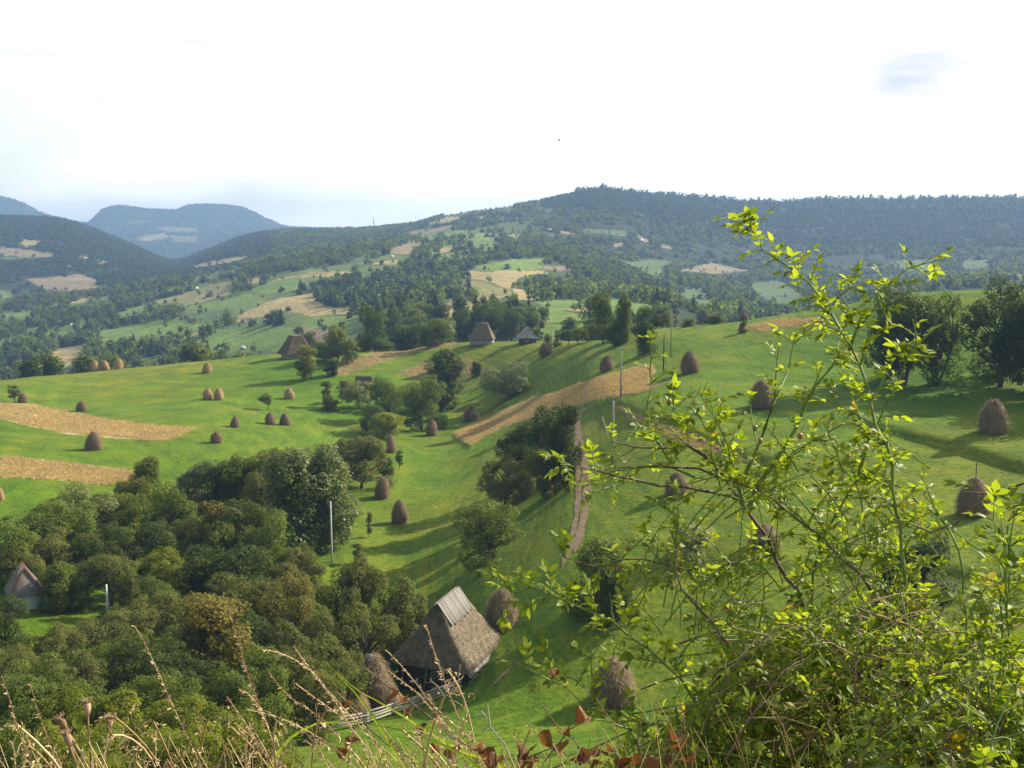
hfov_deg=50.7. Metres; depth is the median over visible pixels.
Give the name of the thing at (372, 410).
deciduous tree
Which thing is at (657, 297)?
conifer
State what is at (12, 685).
deciduous tree
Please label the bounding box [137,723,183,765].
deciduous tree
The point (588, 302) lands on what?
deciduous tree
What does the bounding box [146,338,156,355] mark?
conifer
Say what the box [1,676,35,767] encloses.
grass stalk
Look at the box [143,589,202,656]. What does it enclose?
deciduous tree
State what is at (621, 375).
utility pole
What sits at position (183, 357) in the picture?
deciduous tree
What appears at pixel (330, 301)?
conifer
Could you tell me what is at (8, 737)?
deciduous tree
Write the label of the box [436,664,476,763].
grass stalk
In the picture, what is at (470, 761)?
grass stalk
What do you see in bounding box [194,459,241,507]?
deciduous tree
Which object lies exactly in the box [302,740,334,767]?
grass stalk
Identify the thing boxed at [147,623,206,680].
deciduous tree
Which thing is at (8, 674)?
deciduous tree
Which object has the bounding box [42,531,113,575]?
deciduous tree
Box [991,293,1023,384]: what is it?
deciduous tree
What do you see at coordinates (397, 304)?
conifer
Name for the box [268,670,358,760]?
grass stalk
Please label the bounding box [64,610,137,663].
deciduous tree
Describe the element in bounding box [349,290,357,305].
conifer
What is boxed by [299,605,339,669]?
deciduous tree
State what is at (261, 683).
deciduous tree
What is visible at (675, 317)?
deciduous tree
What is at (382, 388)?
deciduous tree
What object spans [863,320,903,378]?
deciduous tree
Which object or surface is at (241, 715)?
grass stalk
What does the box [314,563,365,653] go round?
deciduous tree
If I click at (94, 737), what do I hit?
deciduous tree
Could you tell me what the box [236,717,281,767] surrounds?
grass stalk
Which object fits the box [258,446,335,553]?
deciduous tree
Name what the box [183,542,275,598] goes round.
deciduous tree
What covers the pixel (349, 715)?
grass stalk
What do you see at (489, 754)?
dry twig
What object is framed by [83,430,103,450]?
haystack
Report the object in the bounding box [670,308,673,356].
utility pole
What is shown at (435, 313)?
deciduous tree
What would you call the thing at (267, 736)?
deciduous tree
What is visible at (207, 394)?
haystack
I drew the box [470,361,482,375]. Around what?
deciduous tree
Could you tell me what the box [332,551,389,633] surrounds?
deciduous tree
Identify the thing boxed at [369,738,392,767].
grass stalk
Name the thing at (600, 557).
shrub
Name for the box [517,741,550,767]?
dry twig
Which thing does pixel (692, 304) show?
conifer
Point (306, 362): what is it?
deciduous tree
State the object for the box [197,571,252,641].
deciduous tree
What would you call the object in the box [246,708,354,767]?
grass stalk
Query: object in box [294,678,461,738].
rail fence
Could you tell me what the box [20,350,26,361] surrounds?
conifer
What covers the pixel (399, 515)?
haystack
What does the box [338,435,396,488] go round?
deciduous tree
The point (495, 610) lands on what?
haystack
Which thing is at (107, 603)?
utility pole
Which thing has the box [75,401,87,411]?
haystack
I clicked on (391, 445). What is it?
haystack
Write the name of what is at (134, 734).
grass stalk
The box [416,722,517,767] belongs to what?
grass stalk
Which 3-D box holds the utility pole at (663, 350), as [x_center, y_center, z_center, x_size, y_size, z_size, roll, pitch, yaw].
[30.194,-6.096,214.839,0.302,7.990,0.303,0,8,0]
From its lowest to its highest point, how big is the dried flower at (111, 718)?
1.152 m
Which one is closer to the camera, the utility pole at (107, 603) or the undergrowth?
the undergrowth
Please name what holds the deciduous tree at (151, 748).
on the ground at (168, 395)
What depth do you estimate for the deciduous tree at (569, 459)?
153.47 m
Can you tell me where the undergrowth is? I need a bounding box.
[697,621,1023,767]
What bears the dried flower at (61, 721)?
on the ground at (168, 395)
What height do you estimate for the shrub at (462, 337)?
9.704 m
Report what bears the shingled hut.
on the ground at (168, 395)
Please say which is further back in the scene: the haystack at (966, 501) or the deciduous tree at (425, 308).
the deciduous tree at (425, 308)
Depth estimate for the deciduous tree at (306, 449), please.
184.72 m
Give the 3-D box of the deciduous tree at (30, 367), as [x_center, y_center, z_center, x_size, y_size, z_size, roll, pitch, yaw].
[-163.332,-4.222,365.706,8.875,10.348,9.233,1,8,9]
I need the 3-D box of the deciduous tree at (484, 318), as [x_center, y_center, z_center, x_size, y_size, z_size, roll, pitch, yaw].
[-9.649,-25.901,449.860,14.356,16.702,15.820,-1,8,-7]
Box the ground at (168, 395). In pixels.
[0,193,1023,767]
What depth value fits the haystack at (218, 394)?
287.73 m
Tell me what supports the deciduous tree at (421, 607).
on the ground at (168, 395)
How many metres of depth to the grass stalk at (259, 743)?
1.24 m
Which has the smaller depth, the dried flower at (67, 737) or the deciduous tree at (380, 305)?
the dried flower at (67, 737)
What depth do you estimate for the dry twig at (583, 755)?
1.55 m
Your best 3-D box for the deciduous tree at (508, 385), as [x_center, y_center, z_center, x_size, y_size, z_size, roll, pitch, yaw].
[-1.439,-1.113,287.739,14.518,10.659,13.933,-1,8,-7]
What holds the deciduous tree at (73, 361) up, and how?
on the ground at (168, 395)
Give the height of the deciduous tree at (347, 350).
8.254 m
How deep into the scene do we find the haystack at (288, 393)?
297.18 m
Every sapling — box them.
[7,384,20,401]
[319,381,331,400]
[336,380,349,401]
[351,543,363,560]
[365,512,372,534]
[395,450,403,469]
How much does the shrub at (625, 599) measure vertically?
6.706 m
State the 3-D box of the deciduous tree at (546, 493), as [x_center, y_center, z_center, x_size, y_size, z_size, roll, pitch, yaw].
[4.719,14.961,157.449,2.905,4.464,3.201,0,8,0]
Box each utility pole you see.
[105,584,108,614]
[330,501,332,562]
[611,401,613,462]
[619,347,623,397]
[663,333,664,369]
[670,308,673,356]
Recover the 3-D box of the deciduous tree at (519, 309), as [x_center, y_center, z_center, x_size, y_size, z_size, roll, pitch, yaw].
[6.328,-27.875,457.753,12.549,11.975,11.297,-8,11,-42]
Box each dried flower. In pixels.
[51,711,89,767]
[58,727,76,766]
[79,696,93,767]
[103,711,117,766]
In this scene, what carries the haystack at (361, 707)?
on the ground at (168, 395)
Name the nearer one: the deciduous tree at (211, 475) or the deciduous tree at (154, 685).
the deciduous tree at (154, 685)
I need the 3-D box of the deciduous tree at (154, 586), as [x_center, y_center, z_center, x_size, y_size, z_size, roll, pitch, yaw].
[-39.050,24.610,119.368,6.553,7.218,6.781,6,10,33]
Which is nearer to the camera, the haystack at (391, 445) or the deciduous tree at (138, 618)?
the deciduous tree at (138, 618)
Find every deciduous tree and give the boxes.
[0,511,70,571]
[0,524,37,583]
[0,546,48,582]
[0,592,31,657]
[0,643,39,677]
[0,649,64,698]
[0,666,71,725]
[0,673,49,725]
[0,698,65,743]
[0,720,37,763]
[0,738,43,767]
[16,356,43,378]
[16,621,89,664]
[23,499,99,562]
[25,525,67,569]
[25,686,96,750]
[26,718,66,767]
[30,649,108,691]
[36,561,77,612]
[39,367,50,375]
[40,353,65,375]
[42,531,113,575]
[47,479,123,533]
[47,741,100,767]
[56,712,127,765]
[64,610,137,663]
[64,676,106,721]
[69,552,143,606]
[69,751,136,767]
[71,353,95,373]
[71,354,91,372]
[73,520,137,589]
[75,636,153,696]
[82,690,126,751]
[86,721,154,767]
[87,493,145,549]
[95,687,178,759]
[97,352,119,369]
[97,561,140,618]
[99,593,168,648]
[105,631,186,697]
[109,520,172,574]
[109,675,154,744]
[112,473,152,497]
[118,729,182,767]
[120,493,170,546]
[128,668,203,720]
[130,573,191,626]
[131,455,161,497]
[135,545,189,598]
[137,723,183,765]
[142,480,198,539]
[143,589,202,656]
[145,732,211,767]
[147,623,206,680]
[150,692,220,740]
[155,514,208,565]
[164,651,228,711]
[167,592,262,683]
[170,543,231,602]
[173,500,242,560]
[177,341,198,362]
[179,343,215,361]
[179,714,248,767]
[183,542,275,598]
[184,347,209,361]
[184,681,254,729]
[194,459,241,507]
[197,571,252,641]
[202,517,239,572]
[203,665,260,728]
[203,702,261,754]
[212,749,257,767]
[215,456,259,507]
[215,497,281,565]
[217,721,294,767]
[218,643,294,727]
[224,577,284,633]
[227,601,286,675]
[229,690,295,741]
[230,351,246,357]
[230,447,288,510]
[233,471,274,528]
[237,508,297,580]
[240,749,301,767]
[254,692,309,767]
[255,572,317,647]
[256,645,335,722]
[257,393,272,409]
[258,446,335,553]
[261,617,317,679]
[277,542,326,594]
[291,668,347,746]
[293,344,317,380]
[293,492,348,545]
[293,630,374,723]
[294,443,319,489]
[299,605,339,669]
[303,331,317,349]
[307,440,363,552]
[314,341,332,359]
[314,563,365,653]
[319,323,352,361]
[322,359,339,375]
[328,438,360,484]
[329,600,403,673]
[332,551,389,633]
[334,339,360,363]
[337,650,372,707]
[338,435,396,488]
[340,379,372,408]
[355,332,363,340]
[358,304,386,351]
[358,402,385,432]
[360,334,390,350]
[364,573,418,668]
[367,373,409,413]
[372,303,383,312]
[375,308,387,321]
[375,453,387,472]
[381,456,394,476]
[384,312,402,339]
[387,298,397,308]
[387,324,416,350]
[389,306,398,316]
[394,321,428,350]
[396,374,448,430]
[398,307,411,320]
[401,298,415,307]
[403,592,427,632]
[405,308,427,318]
[414,302,422,310]
[414,312,428,323]
[417,324,438,346]
[419,304,432,314]
[423,347,466,408]
[426,303,451,321]
[426,307,447,324]
[426,317,456,345]
[439,332,455,343]
[449,296,469,317]
[451,307,479,340]
[451,499,525,572]
[467,302,489,327]
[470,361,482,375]
[472,302,503,336]
[475,458,530,507]
[479,361,530,397]
[487,302,511,328]
[489,299,507,311]
[494,310,525,340]
[494,420,542,468]
[502,442,543,486]
[515,304,539,326]
[517,471,536,498]
[519,402,556,471]
[521,443,575,491]
[522,311,542,329]
[535,472,553,499]
[536,307,549,324]
[541,402,584,490]
[554,329,574,344]
[558,316,579,340]
[559,455,577,492]
[570,327,589,344]
[575,295,598,320]
[579,317,603,324]
[579,334,596,340]
[581,324,594,341]
[588,291,616,343]
[597,320,627,346]
[610,293,632,344]
[630,323,635,332]
[632,304,656,326]
[651,303,674,326]
[652,312,670,327]
[666,312,677,327]
[695,308,709,324]
[713,303,726,315]
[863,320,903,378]
[867,286,960,385]
[899,291,968,385]
[953,277,1023,387]
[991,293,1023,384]
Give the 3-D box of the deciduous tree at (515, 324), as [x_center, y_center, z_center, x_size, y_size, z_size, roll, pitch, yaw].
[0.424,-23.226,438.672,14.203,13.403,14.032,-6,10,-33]
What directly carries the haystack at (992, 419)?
on the ground at (168, 395)
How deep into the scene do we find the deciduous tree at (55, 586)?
121.79 m
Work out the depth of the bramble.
1.79 m
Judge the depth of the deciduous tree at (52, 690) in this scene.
81.25 m
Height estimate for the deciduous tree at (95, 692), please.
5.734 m
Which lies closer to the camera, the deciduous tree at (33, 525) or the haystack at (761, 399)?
the deciduous tree at (33, 525)
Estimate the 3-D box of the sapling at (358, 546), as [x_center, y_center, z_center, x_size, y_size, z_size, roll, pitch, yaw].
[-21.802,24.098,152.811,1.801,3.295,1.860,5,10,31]
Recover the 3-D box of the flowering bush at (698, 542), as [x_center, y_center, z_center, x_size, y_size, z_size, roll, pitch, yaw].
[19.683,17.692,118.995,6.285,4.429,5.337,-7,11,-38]
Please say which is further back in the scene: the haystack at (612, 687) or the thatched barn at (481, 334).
the thatched barn at (481, 334)
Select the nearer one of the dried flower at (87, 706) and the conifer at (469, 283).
the dried flower at (87, 706)
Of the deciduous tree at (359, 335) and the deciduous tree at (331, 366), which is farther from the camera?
the deciduous tree at (359, 335)
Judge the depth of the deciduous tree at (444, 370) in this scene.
296.76 m
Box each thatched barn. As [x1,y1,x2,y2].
[277,334,310,358]
[388,586,501,690]
[468,323,495,344]
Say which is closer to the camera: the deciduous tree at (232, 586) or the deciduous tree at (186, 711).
the deciduous tree at (186, 711)
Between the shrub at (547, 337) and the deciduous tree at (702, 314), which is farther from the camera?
the deciduous tree at (702, 314)
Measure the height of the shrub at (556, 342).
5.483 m
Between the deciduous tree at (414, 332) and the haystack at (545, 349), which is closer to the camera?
the haystack at (545, 349)
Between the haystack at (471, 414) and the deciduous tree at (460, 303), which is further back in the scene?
the deciduous tree at (460, 303)
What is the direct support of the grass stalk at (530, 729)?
on the ground at (168, 395)
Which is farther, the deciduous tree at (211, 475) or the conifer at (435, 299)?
the conifer at (435, 299)
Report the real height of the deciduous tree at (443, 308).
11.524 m
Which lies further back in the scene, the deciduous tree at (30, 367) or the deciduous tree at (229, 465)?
the deciduous tree at (30, 367)
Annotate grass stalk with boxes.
[0,723,80,767]
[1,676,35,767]
[9,739,17,767]
[15,723,68,767]
[28,684,55,767]
[94,705,160,767]
[100,714,180,767]
[123,746,141,767]
[131,625,201,767]
[139,708,206,767]
[189,714,220,767]
[225,696,271,767]
[225,706,290,766]
[227,602,278,766]
[230,737,248,767]
[231,719,287,767]
[233,729,273,767]
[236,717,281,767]
[238,689,279,767]
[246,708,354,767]
[258,707,296,767]
[263,648,377,767]
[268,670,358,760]
[269,721,350,766]
[294,647,397,762]
[294,682,387,767]
[294,691,349,767]
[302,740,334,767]
[325,662,402,767]
[336,671,504,767]
[339,736,381,767]
[340,721,479,767]
[346,710,357,767]
[352,713,390,767]
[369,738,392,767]
[378,728,409,767]
[379,725,407,767]
[385,650,505,766]
[388,670,486,767]
[390,706,459,767]
[398,735,418,767]
[407,678,485,767]
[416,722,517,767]
[424,624,475,765]
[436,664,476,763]
[437,719,442,766]
[449,717,465,767]
[510,722,540,767]
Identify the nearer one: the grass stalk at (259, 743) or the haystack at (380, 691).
the grass stalk at (259, 743)
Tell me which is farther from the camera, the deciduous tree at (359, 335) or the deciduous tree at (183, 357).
the deciduous tree at (359, 335)
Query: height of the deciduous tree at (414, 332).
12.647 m
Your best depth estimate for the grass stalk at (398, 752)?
1.38 m
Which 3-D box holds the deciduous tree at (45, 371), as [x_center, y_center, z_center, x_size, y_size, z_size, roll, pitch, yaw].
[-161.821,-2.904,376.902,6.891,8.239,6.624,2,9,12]
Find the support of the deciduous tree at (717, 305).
on the ground at (168, 395)
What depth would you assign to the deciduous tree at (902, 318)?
178.21 m
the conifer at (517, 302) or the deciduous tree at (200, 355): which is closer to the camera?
the deciduous tree at (200, 355)
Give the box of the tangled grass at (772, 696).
[0,558,1023,767]
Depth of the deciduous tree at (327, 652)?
98.46 m
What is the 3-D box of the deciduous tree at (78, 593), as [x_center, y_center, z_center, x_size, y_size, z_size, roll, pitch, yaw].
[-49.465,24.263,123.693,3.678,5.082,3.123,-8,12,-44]
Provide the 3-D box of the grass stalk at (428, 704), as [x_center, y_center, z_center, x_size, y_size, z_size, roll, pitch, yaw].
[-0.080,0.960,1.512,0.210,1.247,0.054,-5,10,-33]
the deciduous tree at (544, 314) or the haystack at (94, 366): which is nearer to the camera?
the haystack at (94, 366)
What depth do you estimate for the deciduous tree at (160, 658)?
94.67 m
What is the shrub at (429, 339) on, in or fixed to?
on the ground at (168, 395)
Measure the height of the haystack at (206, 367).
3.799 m
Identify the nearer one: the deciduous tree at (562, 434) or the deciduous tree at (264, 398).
the deciduous tree at (562, 434)
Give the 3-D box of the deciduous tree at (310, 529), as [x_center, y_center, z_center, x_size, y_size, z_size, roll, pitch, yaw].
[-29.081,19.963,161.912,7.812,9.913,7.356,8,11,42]
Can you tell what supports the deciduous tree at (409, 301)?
on the ground at (168, 395)
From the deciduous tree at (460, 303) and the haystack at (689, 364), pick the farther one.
the deciduous tree at (460, 303)
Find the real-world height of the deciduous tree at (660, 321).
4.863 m
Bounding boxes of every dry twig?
[336,692,416,767]
[367,669,468,766]
[431,719,503,767]
[476,704,513,767]
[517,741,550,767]
[537,668,591,767]
[542,705,630,767]
[631,720,695,767]
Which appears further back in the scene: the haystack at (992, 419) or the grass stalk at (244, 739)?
the haystack at (992, 419)
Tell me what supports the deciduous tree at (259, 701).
on the ground at (168, 395)
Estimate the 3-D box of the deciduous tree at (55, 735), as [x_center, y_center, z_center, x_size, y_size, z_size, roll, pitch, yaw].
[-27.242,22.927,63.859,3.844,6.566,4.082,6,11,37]
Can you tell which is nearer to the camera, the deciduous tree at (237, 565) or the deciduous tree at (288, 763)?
the deciduous tree at (288, 763)
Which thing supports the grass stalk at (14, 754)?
on the ground at (168, 395)
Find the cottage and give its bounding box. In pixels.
[4,561,46,608]
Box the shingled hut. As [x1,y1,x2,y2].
[516,325,537,343]
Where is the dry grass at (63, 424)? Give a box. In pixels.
[0,363,654,485]
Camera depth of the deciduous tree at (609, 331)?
272.68 m
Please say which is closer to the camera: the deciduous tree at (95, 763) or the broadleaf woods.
the deciduous tree at (95, 763)
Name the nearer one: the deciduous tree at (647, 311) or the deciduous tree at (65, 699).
the deciduous tree at (65, 699)
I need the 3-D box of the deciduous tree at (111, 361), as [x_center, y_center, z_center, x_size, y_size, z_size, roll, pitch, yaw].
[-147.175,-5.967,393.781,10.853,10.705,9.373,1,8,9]
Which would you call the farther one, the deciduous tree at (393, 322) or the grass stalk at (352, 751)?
the deciduous tree at (393, 322)
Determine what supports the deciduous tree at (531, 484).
on the ground at (168, 395)
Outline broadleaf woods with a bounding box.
[0,199,1023,379]
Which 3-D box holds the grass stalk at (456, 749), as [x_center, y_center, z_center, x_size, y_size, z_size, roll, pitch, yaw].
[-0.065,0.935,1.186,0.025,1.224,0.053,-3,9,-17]
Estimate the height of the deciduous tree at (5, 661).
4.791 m
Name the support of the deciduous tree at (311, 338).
on the ground at (168, 395)
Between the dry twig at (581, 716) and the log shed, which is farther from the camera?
the log shed
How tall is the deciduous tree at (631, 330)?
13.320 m
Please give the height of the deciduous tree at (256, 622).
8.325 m
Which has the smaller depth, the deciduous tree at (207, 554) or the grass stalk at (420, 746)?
the grass stalk at (420, 746)
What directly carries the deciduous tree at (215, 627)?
on the ground at (168, 395)
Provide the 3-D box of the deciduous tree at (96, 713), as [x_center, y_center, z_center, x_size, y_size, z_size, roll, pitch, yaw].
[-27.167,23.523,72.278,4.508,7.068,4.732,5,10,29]
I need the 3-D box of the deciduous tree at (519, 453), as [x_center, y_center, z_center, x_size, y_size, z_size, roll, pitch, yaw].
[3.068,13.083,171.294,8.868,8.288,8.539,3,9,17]
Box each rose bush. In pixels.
[476,206,1023,767]
[827,480,1023,767]
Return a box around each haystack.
[0,487,4,500]
[17,393,27,402]
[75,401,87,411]
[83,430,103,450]
[90,360,99,371]
[100,360,109,370]
[113,358,123,368]
[202,361,211,372]
[202,388,213,399]
[210,431,223,443]
[213,387,223,399]
[230,415,239,427]
[264,412,275,424]
[279,413,290,425]
[283,388,294,398]
[336,690,370,720]
[357,650,393,694]
[362,669,399,709]
[373,476,390,499]
[385,435,396,452]
[390,498,408,523]
[426,418,437,435]
[463,406,479,421]
[483,567,519,632]
[538,342,552,356]
[539,321,545,327]
[588,633,636,710]
[599,355,614,371]
[663,471,689,497]
[679,351,700,373]
[738,311,748,320]
[746,523,782,550]
[747,380,774,409]
[953,462,992,518]
[976,394,1009,434]
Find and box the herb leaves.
[60,715,122,766]
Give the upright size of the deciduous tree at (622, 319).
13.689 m
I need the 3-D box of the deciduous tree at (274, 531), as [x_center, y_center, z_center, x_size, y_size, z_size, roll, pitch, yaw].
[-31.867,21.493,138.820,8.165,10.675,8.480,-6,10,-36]
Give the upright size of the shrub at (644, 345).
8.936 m
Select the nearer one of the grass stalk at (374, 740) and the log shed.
the grass stalk at (374, 740)
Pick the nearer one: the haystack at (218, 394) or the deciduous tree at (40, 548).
the deciduous tree at (40, 548)
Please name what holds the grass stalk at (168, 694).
on the ground at (168, 395)
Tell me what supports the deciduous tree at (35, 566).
on the ground at (168, 395)
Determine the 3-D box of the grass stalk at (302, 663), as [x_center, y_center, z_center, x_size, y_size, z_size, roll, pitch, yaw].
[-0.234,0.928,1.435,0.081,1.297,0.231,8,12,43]
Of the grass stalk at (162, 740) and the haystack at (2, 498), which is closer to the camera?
the grass stalk at (162, 740)
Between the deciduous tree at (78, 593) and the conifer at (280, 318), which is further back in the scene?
the conifer at (280, 318)
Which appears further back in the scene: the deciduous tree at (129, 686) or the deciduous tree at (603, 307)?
the deciduous tree at (603, 307)
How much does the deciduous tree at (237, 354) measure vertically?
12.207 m
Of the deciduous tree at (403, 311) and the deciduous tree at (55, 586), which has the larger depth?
the deciduous tree at (403, 311)
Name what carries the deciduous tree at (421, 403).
on the ground at (168, 395)
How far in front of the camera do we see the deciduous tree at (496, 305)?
457.39 m
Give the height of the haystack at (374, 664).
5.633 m
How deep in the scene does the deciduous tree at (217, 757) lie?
52.37 m
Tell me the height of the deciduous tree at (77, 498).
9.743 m
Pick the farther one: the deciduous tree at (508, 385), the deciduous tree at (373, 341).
the deciduous tree at (373, 341)
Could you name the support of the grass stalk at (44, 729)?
on the ground at (168, 395)
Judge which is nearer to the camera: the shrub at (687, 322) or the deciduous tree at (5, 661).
the deciduous tree at (5, 661)
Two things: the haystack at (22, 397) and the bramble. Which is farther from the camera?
the haystack at (22, 397)
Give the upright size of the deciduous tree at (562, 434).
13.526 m
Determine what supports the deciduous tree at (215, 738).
on the ground at (168, 395)
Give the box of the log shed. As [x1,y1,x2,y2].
[354,376,373,389]
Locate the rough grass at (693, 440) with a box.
[336,317,828,462]
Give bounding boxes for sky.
[0,0,1023,227]
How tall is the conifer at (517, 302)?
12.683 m
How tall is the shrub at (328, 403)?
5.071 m
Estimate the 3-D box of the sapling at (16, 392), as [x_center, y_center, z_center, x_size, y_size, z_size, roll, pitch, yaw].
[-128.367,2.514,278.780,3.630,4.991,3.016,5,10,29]
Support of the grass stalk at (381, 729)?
on the ground at (168, 395)
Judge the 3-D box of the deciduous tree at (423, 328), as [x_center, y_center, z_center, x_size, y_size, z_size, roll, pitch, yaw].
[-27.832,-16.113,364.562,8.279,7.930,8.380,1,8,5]
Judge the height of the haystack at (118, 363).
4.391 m
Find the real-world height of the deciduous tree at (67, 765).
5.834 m
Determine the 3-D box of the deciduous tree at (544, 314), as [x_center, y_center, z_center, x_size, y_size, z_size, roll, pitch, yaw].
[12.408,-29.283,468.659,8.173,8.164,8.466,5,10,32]
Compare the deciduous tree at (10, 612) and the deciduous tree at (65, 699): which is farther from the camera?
the deciduous tree at (10, 612)
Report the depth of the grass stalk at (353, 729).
1.25 m
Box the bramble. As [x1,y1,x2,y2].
[881,479,1023,537]
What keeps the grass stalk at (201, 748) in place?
on the ground at (168, 395)
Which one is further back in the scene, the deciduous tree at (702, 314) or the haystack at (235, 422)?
the deciduous tree at (702, 314)
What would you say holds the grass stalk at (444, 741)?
on the ground at (168, 395)
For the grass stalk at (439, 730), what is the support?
on the ground at (168, 395)
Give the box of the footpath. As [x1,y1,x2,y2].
[460,369,484,392]
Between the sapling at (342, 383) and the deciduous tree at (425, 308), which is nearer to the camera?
the sapling at (342, 383)
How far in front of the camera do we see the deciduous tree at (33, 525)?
136.30 m
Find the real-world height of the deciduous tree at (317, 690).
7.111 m
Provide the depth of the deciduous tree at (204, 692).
85.47 m
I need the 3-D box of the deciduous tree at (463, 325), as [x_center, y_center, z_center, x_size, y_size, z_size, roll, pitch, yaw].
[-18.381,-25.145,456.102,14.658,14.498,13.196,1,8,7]
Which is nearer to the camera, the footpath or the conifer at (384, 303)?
the footpath
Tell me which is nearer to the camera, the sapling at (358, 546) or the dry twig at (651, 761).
the dry twig at (651, 761)
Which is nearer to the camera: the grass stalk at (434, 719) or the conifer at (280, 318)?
the grass stalk at (434, 719)
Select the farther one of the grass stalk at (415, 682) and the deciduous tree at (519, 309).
the deciduous tree at (519, 309)
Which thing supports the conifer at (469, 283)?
on the ground at (168, 395)
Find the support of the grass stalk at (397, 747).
on the ground at (168, 395)
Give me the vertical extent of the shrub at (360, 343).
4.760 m
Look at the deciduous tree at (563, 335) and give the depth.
310.30 m
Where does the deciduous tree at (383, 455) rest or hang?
on the ground at (168, 395)
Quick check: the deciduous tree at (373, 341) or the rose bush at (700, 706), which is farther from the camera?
the deciduous tree at (373, 341)
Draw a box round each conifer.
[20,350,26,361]
[138,337,144,353]
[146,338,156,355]
[276,309,284,324]
[326,289,333,305]
[345,289,350,300]
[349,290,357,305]
[382,298,388,314]
[395,295,401,307]
[431,292,438,306]
[465,280,470,297]
[469,295,477,317]
[514,298,519,306]
[652,287,661,303]
[672,307,678,324]
[689,295,696,312]
[738,303,742,313]
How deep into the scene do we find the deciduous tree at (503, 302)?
480.10 m
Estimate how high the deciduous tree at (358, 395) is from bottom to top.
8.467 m
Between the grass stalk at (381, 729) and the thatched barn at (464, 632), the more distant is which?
the thatched barn at (464, 632)
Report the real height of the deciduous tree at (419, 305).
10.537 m
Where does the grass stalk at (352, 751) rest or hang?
on the ground at (168, 395)
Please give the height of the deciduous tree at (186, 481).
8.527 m
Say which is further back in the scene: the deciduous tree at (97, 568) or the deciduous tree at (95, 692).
the deciduous tree at (97, 568)
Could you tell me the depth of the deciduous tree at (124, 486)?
175.18 m
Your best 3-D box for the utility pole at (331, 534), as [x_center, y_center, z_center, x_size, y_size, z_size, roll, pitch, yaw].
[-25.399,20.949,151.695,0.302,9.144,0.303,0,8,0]
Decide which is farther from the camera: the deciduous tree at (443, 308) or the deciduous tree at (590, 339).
the deciduous tree at (443, 308)
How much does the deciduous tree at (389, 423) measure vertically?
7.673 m
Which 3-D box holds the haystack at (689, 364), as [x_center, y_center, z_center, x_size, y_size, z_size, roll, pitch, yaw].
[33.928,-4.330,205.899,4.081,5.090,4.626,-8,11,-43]
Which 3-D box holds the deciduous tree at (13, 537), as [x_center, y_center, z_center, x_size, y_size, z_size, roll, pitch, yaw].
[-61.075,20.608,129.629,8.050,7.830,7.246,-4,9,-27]
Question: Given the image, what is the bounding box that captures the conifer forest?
[0,183,1023,374]
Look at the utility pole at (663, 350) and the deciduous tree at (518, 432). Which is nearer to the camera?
the deciduous tree at (518, 432)
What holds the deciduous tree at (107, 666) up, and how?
on the ground at (168, 395)
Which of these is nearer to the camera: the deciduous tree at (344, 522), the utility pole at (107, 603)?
the utility pole at (107, 603)
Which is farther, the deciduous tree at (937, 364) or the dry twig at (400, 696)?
the deciduous tree at (937, 364)
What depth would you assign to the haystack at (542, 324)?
462.41 m
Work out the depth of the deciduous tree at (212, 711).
69.12 m
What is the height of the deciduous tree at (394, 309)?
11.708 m
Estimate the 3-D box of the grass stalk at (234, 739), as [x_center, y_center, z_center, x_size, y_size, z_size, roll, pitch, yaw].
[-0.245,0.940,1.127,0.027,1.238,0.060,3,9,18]
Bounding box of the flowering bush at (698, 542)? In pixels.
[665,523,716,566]
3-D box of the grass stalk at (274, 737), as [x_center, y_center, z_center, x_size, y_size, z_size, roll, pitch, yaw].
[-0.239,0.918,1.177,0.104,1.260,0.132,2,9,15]
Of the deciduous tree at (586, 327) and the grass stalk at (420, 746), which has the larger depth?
the deciduous tree at (586, 327)
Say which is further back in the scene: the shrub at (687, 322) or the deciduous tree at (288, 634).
the shrub at (687, 322)
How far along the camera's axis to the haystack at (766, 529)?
116.43 m
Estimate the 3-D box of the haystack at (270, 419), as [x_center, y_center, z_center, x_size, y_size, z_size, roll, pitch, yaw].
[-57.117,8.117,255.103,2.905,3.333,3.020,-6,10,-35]
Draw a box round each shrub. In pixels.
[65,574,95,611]
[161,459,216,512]
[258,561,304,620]
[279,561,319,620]
[320,394,335,410]
[329,399,339,411]
[355,340,365,351]
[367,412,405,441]
[378,342,393,351]
[426,333,435,346]
[452,321,466,340]
[542,333,552,344]
[553,330,561,346]
[561,535,623,622]
[597,568,640,627]
[632,321,658,355]
[680,317,696,327]
[702,315,725,324]
[737,320,748,332]
[870,534,959,606]
[870,559,900,602]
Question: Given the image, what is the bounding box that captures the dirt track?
[489,365,655,687]
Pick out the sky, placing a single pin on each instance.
(311, 113)
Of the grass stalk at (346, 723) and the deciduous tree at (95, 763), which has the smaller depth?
the grass stalk at (346, 723)
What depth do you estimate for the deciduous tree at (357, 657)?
102.54 m
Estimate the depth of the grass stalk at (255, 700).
1.28 m
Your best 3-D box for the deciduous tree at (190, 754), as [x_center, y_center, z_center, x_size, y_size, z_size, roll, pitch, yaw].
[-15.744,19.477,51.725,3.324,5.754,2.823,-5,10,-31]
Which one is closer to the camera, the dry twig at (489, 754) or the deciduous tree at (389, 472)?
the dry twig at (489, 754)
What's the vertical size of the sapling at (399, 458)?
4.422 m
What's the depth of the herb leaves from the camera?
1.25 m
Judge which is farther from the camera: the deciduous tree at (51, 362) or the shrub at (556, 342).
the deciduous tree at (51, 362)
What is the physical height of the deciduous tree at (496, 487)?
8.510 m

